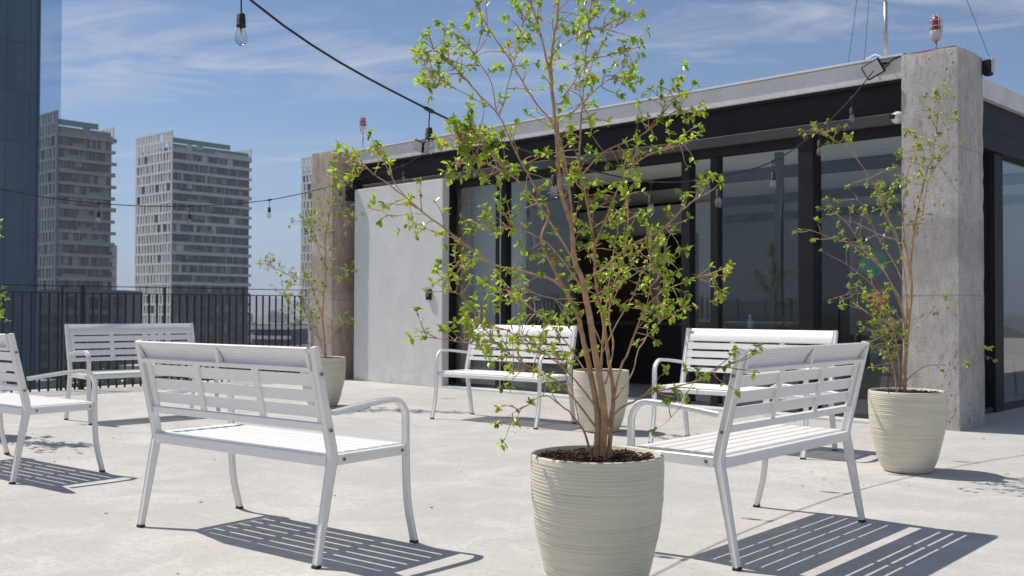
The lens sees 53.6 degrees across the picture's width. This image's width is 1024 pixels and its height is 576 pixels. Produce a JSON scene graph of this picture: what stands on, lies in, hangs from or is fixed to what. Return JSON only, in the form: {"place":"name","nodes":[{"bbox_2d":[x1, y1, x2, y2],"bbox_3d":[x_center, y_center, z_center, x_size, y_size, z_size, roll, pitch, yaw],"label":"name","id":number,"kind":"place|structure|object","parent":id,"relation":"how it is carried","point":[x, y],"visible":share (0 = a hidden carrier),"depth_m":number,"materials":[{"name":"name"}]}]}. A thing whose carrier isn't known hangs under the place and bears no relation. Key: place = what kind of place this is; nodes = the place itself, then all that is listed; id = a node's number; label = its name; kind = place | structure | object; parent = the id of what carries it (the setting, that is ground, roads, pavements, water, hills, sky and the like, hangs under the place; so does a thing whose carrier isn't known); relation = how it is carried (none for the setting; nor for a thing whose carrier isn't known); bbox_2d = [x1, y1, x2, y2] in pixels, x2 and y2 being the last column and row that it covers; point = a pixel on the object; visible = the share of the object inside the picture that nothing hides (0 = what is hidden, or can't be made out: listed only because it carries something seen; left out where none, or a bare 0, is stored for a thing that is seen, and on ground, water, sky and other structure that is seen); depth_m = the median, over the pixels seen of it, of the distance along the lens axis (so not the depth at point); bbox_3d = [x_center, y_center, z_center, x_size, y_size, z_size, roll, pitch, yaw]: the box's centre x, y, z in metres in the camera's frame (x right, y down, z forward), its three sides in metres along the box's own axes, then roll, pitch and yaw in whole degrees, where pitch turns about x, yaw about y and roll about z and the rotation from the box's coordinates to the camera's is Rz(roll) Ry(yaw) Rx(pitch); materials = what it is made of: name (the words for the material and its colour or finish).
{"place":"outdoors","nodes":[
{"label":"outdoors","id":0,"kind":"place"},
{"bbox_2d":[0,0,40,390],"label":"glass tower","id":1,"kind":"structure","parent":0,"point":[20,40],"depth_m":69.48,"materials":[{"name":"blue glass"}]},
{"bbox_2d":[36,379,58,388],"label":"city building","id":2,"kind":"structure","parent":0,"point":[43,383],"depth_m":172.50,"materials":[{"name":"grey glass"}]},
{"bbox_2d":[119,363,260,384],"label":"city building","id":3,"kind":"structure","parent":0,"point":[128,367],"depth_m":164.85,"materials":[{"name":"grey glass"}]},
{"bbox_2d":[126,376,177,382],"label":"windows","id":4,"kind":"structure","parent":3,"relation":"in","point":[160,377],"depth_m":162.83,"materials":[{"name":"black glass"}]},
{"bbox_2d":[134,130,251,344],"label":"residential tower","id":5,"kind":"structure","parent":0,"point":[208,247],"depth_m":355.67,"materials":[{"name":"grey concrete"}]},
{"bbox_2d":[248,322,254,344],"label":"city building","id":6,"kind":"structure","parent":0,"point":[252,323],"depth_m":512.56,"materials":[{"name":"grey glass"}]},
{"bbox_2d":[248,296,299,311],"bbox_3d":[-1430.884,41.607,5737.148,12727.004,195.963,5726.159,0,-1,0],"label":"hills","id":7,"kind":"structure","parent":0,"point":[266,303],"depth_m":6986.90,"materials":[{"name":"grey"}]},
{"bbox_2d":[270,310,278,322],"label":"city building","id":8,"kind":"structure","parent":0,"point":[272,316],"depth_m":1809.56,"materials":[{"name":"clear glass"}]},
{"bbox_2d":[251,312,299,323],"bbox_3d":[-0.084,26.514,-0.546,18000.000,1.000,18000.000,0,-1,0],"label":"city ground","id":9,"kind":"structure","parent":0,"point":[259,317],"depth_m":2830.01,"materials":[{"name":"grey"}]},
{"bbox_2d":[38,110,116,289],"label":"residential tower","id":10,"kind":"structure","parent":9,"relation":"on","point":[75,244],"depth_m":299.01,"materials":[{"name":"grey concrete"}]},
{"bbox_2d":[36,290,141,387],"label":"office podium","id":11,"kind":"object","parent":9,"relation":"on","point":[53,319],"visible":0.19,"depth_m":201.45,"materials":[{"name":"grey"}]},
{"bbox_2d":[53,367,131,387],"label":"street tree","id":12,"kind":"object","parent":9,"relation":"on","point":[102,381],"visible":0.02,"depth_m":127.07,"materials":[{"name":"green plant"}]},
{"bbox_2d":[109,245,116,289],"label":"apartment annex","id":13,"kind":"object","parent":9,"relation":"on","point":[113,263],"visible":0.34,"depth_m":306.61,"materials":[{"name":"grey concrete"}]},
{"bbox_2d":[126,365,206,382],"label":"street tree","id":14,"kind":"object","parent":9,"relation":"on","point":[181,378],"depth_m":99.86,"materials":[{"name":"green plant"}]},
{"bbox_2d":[190,344,266,380],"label":"street tree","id":15,"kind":"object","parent":9,"relation":"on","point":[226,368],"visible":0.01,"depth_m":94.00,"materials":[{"name":"green plant"}]},
{"bbox_2d":[250,324,308,372],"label":"terraced apartments","id":16,"kind":"structure","parent":9,"relation":"on","point":[304,337],"depth_m":249.48,"materials":[{"name":"grey"}]},
{"bbox_2d":[277,312,287,322],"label":"city building","id":17,"kind":"structure","parent":0,"point":[285,316],"depth_m":1728.40,"materials":[{"name":"grey glass"}]},
{"bbox_2d":[285,320,299,323],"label":"city building","id":18,"kind":"structure","parent":0,"point":[297,321],"depth_m":1129.17,"materials":[{"name":"beige brick"}]},
{"bbox_2d":[300,156,311,348],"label":"residential tower","id":19,"kind":"structure","parent":0,"point":[306,198],"depth_m":404.86,"materials":[{"name":"grey"}]},
{"bbox_2d":[0,378,1023,575],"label":"roof terrace","id":20,"kind":"structure","parent":0,"point":[958,510],"depth_m":5.36,"materials":[{"name":"concrete"}]},
{"bbox_2d":[1,370,6,391],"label":"planter","id":21,"kind":"object","parent":20,"relation":"on","point":[4,382],"visible":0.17,"depth_m":8.04,"materials":[{"name":"beige ceramic"}]},
{"bbox_2d":[0,219,10,321],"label":"potted tree","id":22,"kind":"object","parent":21,"relation":"on","point":[2,310],"visible":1,"depth_m":8.14,"materials":[{"name":"green plant"}]},
{"bbox_2d":[0,333,104,484],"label":"bench","id":23,"kind":"object","parent":20,"relation":"on","point":[24,404],"visible":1,"depth_m":6.02,"materials":[{"name":"silver metal"}]},
{"bbox_2d":[64,323,220,424],"bbox_3d":[-3.428,0.768,9.444,1.262,0.872,0.619,1,-2,-44],"label":"bench","id":24,"kind":"object","parent":20,"relation":"on","point":[72,330],"visible":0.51,"depth_m":9.41,"materials":[{"name":"silver metal"}]},
{"bbox_2d":[0,284,306,392],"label":"railing","id":25,"kind":"object","parent":20,"relation":"on","point":[81,320],"visible":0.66,"depth_m":12.94,"materials":[{"name":"metal"}]},
{"bbox_2d":[134,340,418,569],"bbox_3d":[-1.086,0.675,4.562,1.262,0.872,0.619,-1,-1,38],"label":"bench","id":26,"kind":"object","parent":20,"relation":"on","point":[328,449],"visible":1,"depth_m":4.36,"materials":[{"name":"silver metal"}]},
{"bbox_2d":[300,356,345,406],"bbox_3d":[-1.973,0.972,10.582,0.473,0.519,0.473,0,-1,14],"label":"planter","id":27,"kind":"object","parent":20,"relation":"on","point":[334,369],"visible":0.48,"depth_m":10.43,"materials":[{"name":"beige ceramic"}]},
{"bbox_2d":[256,171,363,357],"bbox_3d":[-2.094,-0.239,10.610,1.093,2.004,0.769,0,-1,0],"label":"potted tree","id":28,"kind":"object","parent":27,"relation":"on","point":[305,276],"visible":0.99,"depth_m":10.64,"materials":[{"name":"green plant"}]},
{"bbox_2d":[1,422,983,573],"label":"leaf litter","id":29,"kind":"object","parent":20,"relation":"on","point":[461,471],"visible":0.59,"depth_m":5.88,"materials":[{"name":"brown plant"}]},
{"bbox_2d":[430,324,577,428],"bbox_3d":[-0.080,0.774,9.219,1.262,0.872,0.619,-1,-2,39],"label":"bench","id":30,"kind":"object","parent":20,"relation":"on","point":[467,373],"visible":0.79,"depth_m":9.25,"materials":[{"name":"silver metal"}]},
{"bbox_2d":[530,444,664,575],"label":"planter","id":31,"kind":"object","parent":20,"relation":"on","point":[597,516],"visible":0.98,"depth_m":3.40,"materials":[{"name":"beige ceramic"}]},
{"bbox_2d":[326,0,763,459],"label":"potted tree","id":32,"kind":"object","parent":31,"relation":"in","point":[603,421],"visible":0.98,"depth_m":3.58,"materials":[{"name":"green plant"}]},
{"bbox_2d":[573,368,628,432],"bbox_3d":[0.744,0.938,8.483,0.473,0.519,0.473,-1,-1,35],"label":"planter","id":33,"kind":"object","parent":20,"relation":"on","point":[580,376],"visible":0.62,"depth_m":8.33,"materials":[{"name":"beige ceramic"}]},
{"bbox_2d":[557,213,653,369],"bbox_3d":[0.810,0.032,8.461,0.942,1.391,0.414,1,-1,-18],"label":"potted tree","id":34,"kind":"object","parent":33,"relation":"on","point":[605,307],"visible":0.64,"depth_m":8.50,"materials":[{"name":"green plant"}]},
{"bbox_2d":[311,45,1023,430],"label":"roof pavilion","id":35,"kind":"structure","parent":20,"relation":"on","point":[969,251],"depth_m":12.44,"materials":[{"name":"grey concrete"}]},
{"bbox_2d":[359,116,366,148],"bbox_3d":[-2.184,-2.245,14.862,0.114,0.548,0.114,-1,-2,44],"label":"warning beacon","id":36,"kind":"object","parent":35,"relation":"on","point":[362,124],"visible":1,"depth_m":14.84,"materials":[{"name":"red"}]},
{"bbox_2d":[414,138,434,152],"bbox_3d":[-1.152,-1.900,13.445,0.353,0.225,0.184,-1,-2,44],"label":"floodlight","id":37,"kind":"object","parent":35,"relation":"attached to","point":[419,145],"visible":0.9,"depth_m":13.43,"materials":[{"name":"black paint"}]},
{"bbox_2d":[426,289,431,299],"bbox_3d":[-1.094,0.085,13.291,0.090,0.140,0.038,-1,-2,44],"label":"door lock","id":38,"kind":"object","parent":35,"relation":"attached to","point":[428,296],"depth_m":13.27,"materials":[{"name":"black paint"}]},
{"bbox_2d":[448,185,456,384],"bbox_3d":[-0.847,-0.051,13.402,0.160,2.688,0.160,-1,-2,44],"label":"window frame","id":39,"kind":"structure","parent":35,"relation":"in","point":[452,192],"depth_m":13.35,"materials":[{"name":"black paint"}]},
{"bbox_2d":[499,175,501,387],"bbox_3d":[-0.143,-0.065,12.631,0.015,2.688,0.013,-1,-2,44],"label":"window frame","id":40,"kind":"structure","parent":35,"relation":"in","point":[500,175],"depth_m":12.63,"materials":[{"name":"black metal"}]},
{"bbox_2d":[495,177,511,388],"bbox_3d":[-0.108,-0.063,12.693,0.170,2.688,0.120,-1,-2,44],"label":"window frame","id":41,"kind":"structure","parent":35,"relation":"in","point":[506,241],"depth_m":12.64,"materials":[{"name":"black paint"}]},
{"bbox_2d":[570,177,578,393],"bbox_3d":[0.732,-0.033,11.870,0.080,2.600,0.080,-1,-2,44],"label":"window frame","id":42,"kind":"structure","parent":35,"relation":"in","point":[574,190],"depth_m":11.84,"materials":[{"name":"black paint"}]},
{"bbox_2d":[661,233,698,321],"bbox_3d":[2.505,0.262,15.148,0.620,2.144,0.075,-1,-2,44],"label":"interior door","id":43,"kind":"structure","parent":35,"relation":"in","point":[671,242],"depth_m":15.16,"materials":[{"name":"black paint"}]},
{"bbox_2d":[681,160,695,403],"bbox_3d":[1.873,-0.053,10.752,0.105,2.600,0.120,-1,-2,44],"label":"window frame","id":44,"kind":"structure","parent":35,"relation":"in","point":[688,229],"depth_m":10.72,"materials":[{"name":"black paint"}]},
{"bbox_2d":[710,157,723,406],"bbox_3d":[2.125,-0.057,10.513,0.090,2.600,0.110,-1,-2,44],"label":"window frame","id":45,"kind":"structure","parent":35,"relation":"in","point":[716,163],"depth_m":10.48,"materials":[{"name":"black paint"}]},
{"bbox_2d":[774,152,784,400],"bbox_3d":[2.680,-0.063,10.158,0.080,2.600,0.060,-1,-2,44],"label":"window frame","id":46,"kind":"structure","parent":35,"relation":"in","point":[778,164],"depth_m":10.14,"materials":[{"name":"black paint"}]},
{"bbox_2d":[821,238,869,366],"bbox_3d":[5.886,0.267,18.516,1.300,2.294,0.098,-1,-2,44],"label":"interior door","id":47,"kind":"structure","parent":35,"relation":"in","point":[834,278],"depth_m":18.44,"materials":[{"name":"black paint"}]},
{"bbox_2d":[849,240,902,364],"bbox_3d":[3.906,0.374,10.780,0.624,1.751,0.109,-1,-2,39],"label":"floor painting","id":48,"kind":"object","parent":35,"relation":"on","point":[879,278],"visible":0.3,"depth_m":10.77,"materials":[{"name":"paint"}]},
{"bbox_2d":[861,53,905,80],"bbox_3d":[3.313,-1.976,9.072,0.353,0.225,0.188,-1,-2,44],"label":"floodlight","id":49,"kind":"object","parent":35,"relation":"attached to","point":[876,65],"visible":1,"depth_m":9.06,"materials":[{"name":"black paint"}]},
{"bbox_2d":[882,147,899,149],"bbox_3d":[3.974,-1.465,10.632,0.180,0.008,0.180,-1,-2,44],"label":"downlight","id":50,"kind":"object","parent":35,"relation":"attached to","point":[889,148],"visible":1,"depth_m":10.64,"materials":[{"name":"white plastic"}]},
{"bbox_2d":[890,111,901,123],"bbox_3d":[3.446,-1.523,9.053,0.128,0.110,0.127,-1,-2,44],"label":"security camera","id":51,"kind":"object","parent":35,"relation":"attached to","point":[895,117],"visible":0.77,"depth_m":9.03,"materials":[{"name":"white plastic"}]},
{"bbox_2d":[848,0,988,62],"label":"antenna mast","id":52,"kind":"object","parent":35,"relation":"on","point":[885,29],"visible":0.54,"depth_m":9.27,"materials":[{"name":"black"}]},
{"bbox_2d":[929,14,942,48],"bbox_3d":[3.733,-2.234,8.926,0.114,0.358,0.114,-1,-2,44],"label":"warning beacon","id":53,"kind":"object","parent":35,"relation":"on","point":[935,32],"visible":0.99,"depth_m":8.90,"materials":[{"name":"red"}]},
{"bbox_2d":[983,58,994,76],"bbox_3d":[4.224,-1.957,8.984,0.085,0.150,0.080,-1,-2,44],"label":"wall lamp","id":54,"kind":"object","parent":35,"relation":"attached to","point":[988,67],"visible":1,"depth_m":8.95,"materials":[{"name":"black metal"}]},
{"bbox_2d":[983,153,1003,412],"bbox_3d":[4.868,-0.052,10.269,0.130,2.598,0.240,-1,-2,44],"label":"window frame","id":55,"kind":"structure","parent":35,"relation":"in","point":[992,162],"depth_m":10.19,"materials":[{"name":"black paint"}]},
{"bbox_2d":[648,328,837,459],"bbox_3d":[1.708,0.745,7.538,1.262,0.872,0.619,-1,-2,39],"label":"bench","id":56,"kind":"object","parent":20,"relation":"on","point":[781,337],"visible":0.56,"depth_m":7.75,"materials":[{"name":"silver metal"}]},
{"bbox_2d":[627,341,869,570],"bbox_3d":[1.087,0.682,4.602,0.619,0.872,1.262,-1,-2,41],"label":"bench","id":57,"kind":"object","parent":20,"relation":"on","point":[729,443],"visible":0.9,"depth_m":4.36,"materials":[{"name":"silver metal"}]},
{"bbox_2d":[868,388,946,473],"bbox_3d":[2.507,0.901,6.433,0.473,0.519,0.473,0,-1,-7],"label":"planter","id":58,"kind":"object","parent":20,"relation":"on","point":[907,428],"visible":0.98,"depth_m":6.26,"materials":[{"name":"beige ceramic"}]},
{"bbox_2d":[791,78,997,391],"bbox_3d":[2.307,-0.326,6.469,1.262,2.035,0.711,0,-1,-11],"label":"potted tree","id":59,"kind":"object","parent":58,"relation":"in","point":[890,322],"visible":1,"depth_m":6.45,"materials":[{"name":"green plant"}]},
{"bbox_2d":[40,0,1023,299],"label":"sky","id":60,"kind":"structure","parent":0,"point":[138,68],"materials":[{"name":"blue"}]},
{"bbox_2d":[526,320,723,384],"bbox_3d":[1.490,0.897,14.479,3.150,0.840,0.680,-1,-2,44],"label":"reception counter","id":61,"kind":"object","parent":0,"point":[668,335],"visible":0.45,"depth_m":13.81,"materials":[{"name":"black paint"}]},
{"bbox_2d":[747,315,752,328],"bbox_3d":[2.909,0.433,12.399,0.072,0.211,0.070,-1,-2,44],"label":"bottle","id":62,"kind":"object","parent":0,"point":[749,323],"visible":0.75,"depth_m":12.37,"materials":[{"name":"blue glass"}]},
{"bbox_2d":[771,323,798,385],"bbox_3d":[3.337,0.842,11.971,0.550,0.862,0.504,0,-1,21],"label":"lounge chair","id":63,"kind":"object","parent":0,"point":[794,326],"visible":0.03,"depth_m":12.18,"materials":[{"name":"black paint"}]},
{"bbox_2d":[878,335,902,387],"bbox_3d":[4.541,0.842,11.772,0.504,0.862,0.550,0,-1,8],"label":"lounge chair","id":64,"kind":"object","parent":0,"point":[900,342],"visible":0.28,"depth_m":11.60,"materials":[{"name":"black paint"}]},
{"bbox_2d":[1004,326,1023,394],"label":"lounge chair","id":65,"kind":"object","parent":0,"point":[1013,344],"visible":0.34,"depth_m":12.27,"materials":[{"name":"black paint"}]},
{"bbox_3d":[-3.384,-1.174,1.302,0.180,4.420,0.180,0,-1,0],"label":"cable pole","id":66,"kind":"object","parent":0,"visible":0},
{"bbox_2d":[249,0,873,182],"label":"string light cable","id":67,"kind":"object","parent":66,"relation":"attached to","point":[428,109],"visible":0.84,"depth_m":4.87,"materials":[{"name":"black plastic"}]},
{"bbox_2d":[235,0,246,45],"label":"string light bulb","id":68,"kind":"object","parent":67,"relation":"hanging from","point":[241,22],"visible":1,"depth_m":3.99,"materials":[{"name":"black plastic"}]},
{"bbox_2d":[424,112,433,154],"bbox_3d":[-0.391,-0.732,4.781,0.049,0.209,0.049,-1,-1,36],"label":"string light bulb","id":69,"kind":"object","parent":67,"relation":"hanging from","point":[428,132],"visible":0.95,"depth_m":4.77,"materials":[{"name":"black plastic"}]},
{"bbox_2d":[549,161,557,198],"bbox_3d":[0.227,-0.588,5.498,0.049,0.209,0.049,-1,-1,36],"label":"string light bulb","id":70,"kind":"object","parent":67,"relation":"hanging from","point":[553,180],"visible":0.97,"depth_m":5.49,"materials":[{"name":"black"}]},
{"bbox_2d":[647,183,654,215],"bbox_3d":[0.852,-0.546,6.225,0.049,0.209,0.049,1,-1,-26],"label":"string light bulb","id":71,"kind":"object","parent":67,"relation":"hanging from","point":[650,199],"visible":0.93,"depth_m":6.21,"materials":[{"name":"black"}]},
{"bbox_2d":[715,178,721,207],"bbox_3d":[1.396,-0.645,6.861,0.049,0.209,0.049,0,-1,-13],"label":"string light bulb","id":72,"kind":"object","parent":67,"relation":"hanging from","point":[718,193],"visible":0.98,"depth_m":6.85,"materials":[{"name":"black"}]},
{"bbox_2d":[770,163,776,189],"bbox_3d":[1.928,-0.829,7.484,0.049,0.209,0.049,1,-2,-41],"label":"string light bulb","id":73,"kind":"object","parent":67,"relation":"hanging from","point":[773,176],"visible":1,"depth_m":7.47,"materials":[{"name":"black"}]},
{"bbox_2d":[816,132,822,155],"bbox_3d":[2.458,-1.158,8.107,0.049,0.209,0.049,1,-1,-21],"label":"string light bulb","id":74,"kind":"object","parent":67,"relation":"hanging from","point":[819,143],"visible":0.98,"depth_m":8.10,"materials":[{"name":"black plastic"}]},
{"bbox_2d":[849,100,854,122],"bbox_3d":[2.886,-1.506,8.612,0.049,0.209,0.049,0,-1,-3],"label":"string light bulb","id":75,"kind":"object","parent":67,"relation":"hanging from","point":[851,111],"visible":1,"depth_m":8.60,"materials":[{"name":"black plastic"}]},
{"bbox_3d":[-7.216,-0.481,7.131,0.180,3.250,0.180,0,-1,0],"label":"cable pole","id":76,"kind":"object","parent":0,"visible":0},
{"bbox_2d":[0,146,433,206],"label":"string light cable","id":77,"kind":"object","parent":76,"relation":"attached to","point":[204,205],"visible":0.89,"depth_m":10.96,"materials":[{"name":"black plastic"}]},
{"bbox_2d":[96,204,100,223],"bbox_3d":[-4.168,-0.745,10.217,0.049,0.209,0.049,0,-1,27],"label":"string light bulb","id":78,"kind":"object","parent":77,"relation":"hanging from","point":[98,214],"visible":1,"depth_m":10.21,"materials":[{"name":"black"}]}
]}

